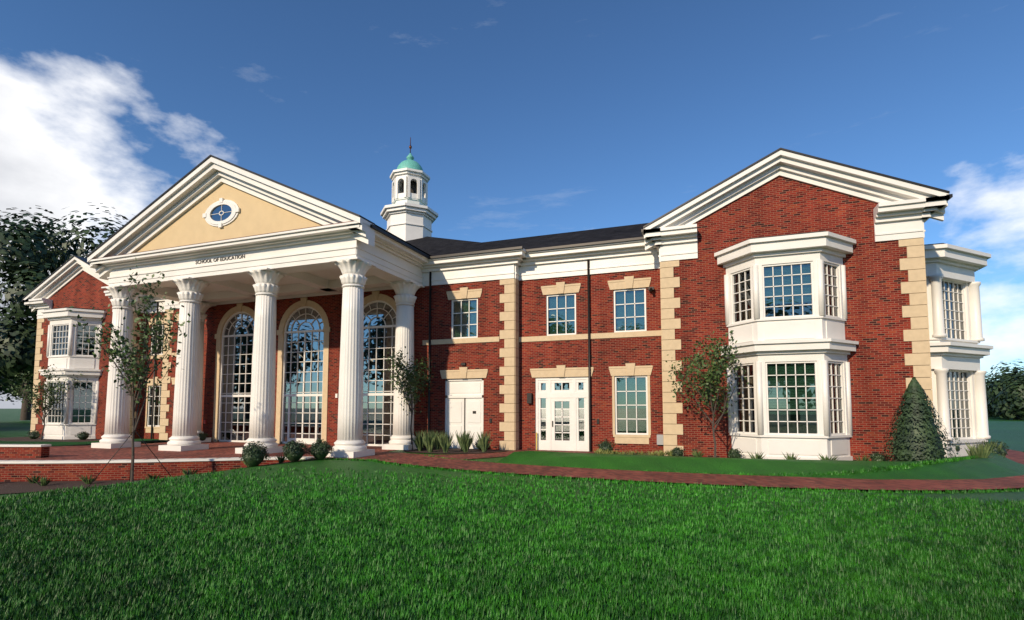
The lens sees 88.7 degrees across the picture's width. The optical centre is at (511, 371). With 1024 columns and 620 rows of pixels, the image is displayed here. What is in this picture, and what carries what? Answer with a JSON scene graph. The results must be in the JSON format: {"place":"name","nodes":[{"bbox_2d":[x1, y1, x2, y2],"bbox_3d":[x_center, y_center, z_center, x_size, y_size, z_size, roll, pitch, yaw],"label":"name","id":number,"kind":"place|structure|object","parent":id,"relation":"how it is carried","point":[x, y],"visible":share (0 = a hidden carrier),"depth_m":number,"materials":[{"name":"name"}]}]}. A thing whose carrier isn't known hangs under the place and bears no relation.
{"place":"outdoors","nodes":[
{"label":"outdoors","id":0,"kind":"place"},
{"bbox_2d":[0,441,428,481],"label":"terrace","id":1,"kind":"structure","parent":0,"point":[18,462],"depth_m":18.35,"materials":[{"name":"brick"}]},
{"bbox_2d":[197,431,207,440],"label":"shrub","id":2,"kind":"object","parent":1,"relation":"on","point":[202,436],"visible":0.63,"depth_m":27.51,"materials":[{"name":"green plant"}]},
{"bbox_2d":[0,409,1023,619],"bbox_3d":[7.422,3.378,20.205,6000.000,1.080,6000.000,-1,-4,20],"label":"ground","id":3,"kind":"structure","parent":0,"point":[1010,432],"depth_m":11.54,"materials":[{"name":"green plant"}]},
{"bbox_2d":[0,372,28,395],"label":"tree","id":4,"kind":"object","parent":3,"relation":"on","point":[2,383],"visible":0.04,"depth_m":76.89,"materials":[{"name":"green plant"}]},
{"bbox_2d":[1,376,32,419],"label":"tree","id":5,"kind":"object","parent":3,"relation":"on","point":[26,415],"visible":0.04,"depth_m":98.44,"materials":[{"name":"green plant"}]},
{"bbox_2d":[0,202,134,394],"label":"tree","id":6,"kind":"object","parent":3,"relation":"on","point":[37,260],"visible":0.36,"depth_m":47.43,"materials":[{"name":"green plant"}]},
{"bbox_2d":[0,437,954,493],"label":"mulch beds","id":7,"kind":"object","parent":3,"relation":"on","point":[16,487],"visible":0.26,"depth_m":17.16,"materials":[{"name":"brown soil"}]},
{"bbox_2d":[28,430,40,438],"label":"shrub","id":8,"kind":"object","parent":7,"relation":"on","point":[34,434],"visible":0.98,"depth_m":30.36,"materials":[{"name":"green plant"}]},
{"bbox_2d":[5,364,87,439],"bbox_3d":[-26.434,1.728,29.677,2.807,4.299,2.938,-1,-4,20],"label":"tree","id":9,"kind":"object","parent":7,"relation":"on","point":[45,396],"visible":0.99,"depth_m":29.36,"materials":[{"name":"green plant"}]},
{"bbox_2d":[75,431,90,439],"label":"shrub","id":10,"kind":"object","parent":7,"relation":"on","point":[83,435],"visible":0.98,"depth_m":29.64,"materials":[{"name":"green plant"}]},
{"bbox_2d":[69,258,190,486],"bbox_3d":[-11.733,0.034,16.578,2.914,7.038,2.876,0,-4,-2],"label":"staked tree","id":11,"kind":"object","parent":7,"relation":"on","point":[134,364],"visible":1,"depth_m":16.43,"materials":[{"name":"green plant"}]},
{"bbox_2d":[239,441,269,466],"bbox_3d":[-8.512,2.702,17.189,0.878,0.895,0.975,-1,-4,20],"label":"boxwood","id":12,"kind":"object","parent":7,"relation":"on","point":[253,455],"visible":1,"depth_m":17.00,"materials":[{"name":"green plant"}]},
{"bbox_2d":[282,440,308,461],"bbox_3d":[-7.491,2.736,17.910,0.884,0.766,0.891,-1,-4,20],"label":"boxwood","id":13,"kind":"object","parent":7,"relation":"on","point":[294,451],"visible":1,"depth_m":17.74,"materials":[{"name":"green plant"}]},
{"bbox_2d":[307,439,333,459],"bbox_3d":[-6.737,2.747,18.398,0.930,0.763,0.872,-1,-4,20],"label":"boxwood","id":14,"kind":"object","parent":7,"relation":"on","point":[319,450],"visible":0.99,"depth_m":18.24,"materials":[{"name":"green plant"}]},
{"bbox_2d":[383,346,434,449],"bbox_3d":[-4.485,1.166,22.873,1.830,4.475,2.847,-1,-4,20],"label":"tree","id":15,"kind":"object","parent":7,"relation":"on","point":[411,378],"visible":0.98,"depth_m":22.55,"materials":[{"name":"green plant"}]},
{"bbox_2d":[474,440,487,449],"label":"shrub","id":16,"kind":"object","parent":7,"relation":"on","point":[477,445],"visible":0.3,"depth_m":22.46,"materials":[{"name":"green plant"}]},
{"bbox_2d":[0,429,1004,485],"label":"grasses and perennials","id":17,"kind":"object","parent":7,"relation":"on","point":[429,441],"visible":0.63,"depth_m":18.95,"materials":[{"name":"green plant"}]},
{"bbox_2d":[596,441,615,452],"bbox_3d":[3.634,2.978,20.403,0.797,0.590,0.788,-1,-4,20],"label":"shrub","id":18,"kind":"object","parent":7,"relation":"on","point":[605,445],"visible":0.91,"depth_m":20.25,"materials":[{"name":"green plant"}]},
{"bbox_2d":[671,447,686,455],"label":"shrub","id":19,"kind":"object","parent":7,"relation":"on","point":[676,451],"visible":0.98,"depth_m":18.81,"materials":[{"name":"green plant"}]},
{"bbox_2d":[664,330,748,456],"bbox_3d":[6.540,0.865,17.900,2.698,4.376,2.560,-2,-5,30],"label":"crepe myrtle tree","id":20,"kind":"object","parent":7,"relation":"on","point":[715,375],"visible":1,"depth_m":17.56,"materials":[{"name":"green plant"}]},
{"bbox_2d":[728,448,743,457],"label":"shrub","id":21,"kind":"object","parent":7,"relation":"on","point":[734,453],"visible":0.98,"depth_m":17.98,"materials":[{"name":"green plant"}]},
{"bbox_2d":[869,452,889,460],"bbox_3d":[11.637,2.779,16.593,0.569,0.431,0.541,-1,-4,20],"label":"shrub","id":22,"kind":"object","parent":7,"relation":"on","point":[876,457],"visible":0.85,"depth_m":16.46,"materials":[{"name":"green plant"}]},
{"bbox_2d":[879,377,958,460],"bbox_3d":[12.033,1.537,15.577,1.930,2.772,1.936,-1,-4,20],"label":"holly cone","id":23,"kind":"object","parent":7,"relation":"on","point":[917,435],"visible":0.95,"depth_m":15.23,"materials":[{"name":"green plant"}]},
{"bbox_2d":[975,439,1008,455],"bbox_3d":[16.953,2.767,18.433,0.958,0.757,0.914,-1,-4,20],"label":"shrub","id":24,"kind":"object","parent":7,"relation":"on","point":[1003,449],"visible":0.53,"depth_m":18.23,"materials":[{"name":"green plant"}]},
{"bbox_2d":[980,443,1004,455],"bbox_3d":[15.893,2.719,17.381,0.791,0.691,0.807,3,-5,-40],"label":"shrub","id":25,"kind":"object","parent":7,"relation":"on","point":[994,449],"visible":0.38,"depth_m":17.20,"materials":[{"name":"green plant"}]},
{"bbox_2d":[22,137,992,460],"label":"school building","id":26,"kind":"structure","parent":3,"relation":"on","point":[842,301],"depth_m":21.60,"materials":[{"name":"red brick"}]},
{"bbox_2d":[195,254,244,263],"bbox_3d":[-12.328,-4.730,22.076,2.761,0.161,0.024,-1,-4,20],"label":"sign lettering","id":27,"kind":"object","parent":26,"relation":"attached to","point":[217,259],"visible":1,"depth_m":22.04},
{"bbox_2d":[300,451,1023,493],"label":"edge grass","id":28,"kind":"structure","parent":3,"relation":"on","point":[930,462],"depth_m":13.51,"materials":[{"name":"green plant"}]},
{"bbox_2d":[376,449,1023,489],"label":"walkways","id":29,"kind":"structure","parent":3,"relation":"on","point":[823,483],"depth_m":13.37,"materials":[{"name":"red brick"}]},
{"bbox_2d":[951,436,961,450],"bbox_3d":[16.338,2.801,19.729,1.039,0.885,1.018,-1,-4,20],"label":"shrub","id":30,"kind":"object","parent":3,"relation":"on","point":[958,448],"visible":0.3,"depth_m":19.37,"materials":[{"name":"green plant"}]},
{"bbox_2d":[985,359,1023,417],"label":"tree","id":31,"kind":"object","parent":3,"relation":"on","point":[988,380],"visible":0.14,"depth_m":129.58,"materials":[{"name":"green plant"}]},
{"bbox_2d":[986,367,1023,419],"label":"tree","id":32,"kind":"object","parent":3,"relation":"on","point":[1008,388],"visible":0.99,"depth_m":108.89,"materials":[{"name":"green plant"}]},
{"bbox_2d":[0,0,1023,408],"label":"sky","id":33,"kind":"structure","parent":0,"point":[523,118],"materials":[{"name":"blue"}]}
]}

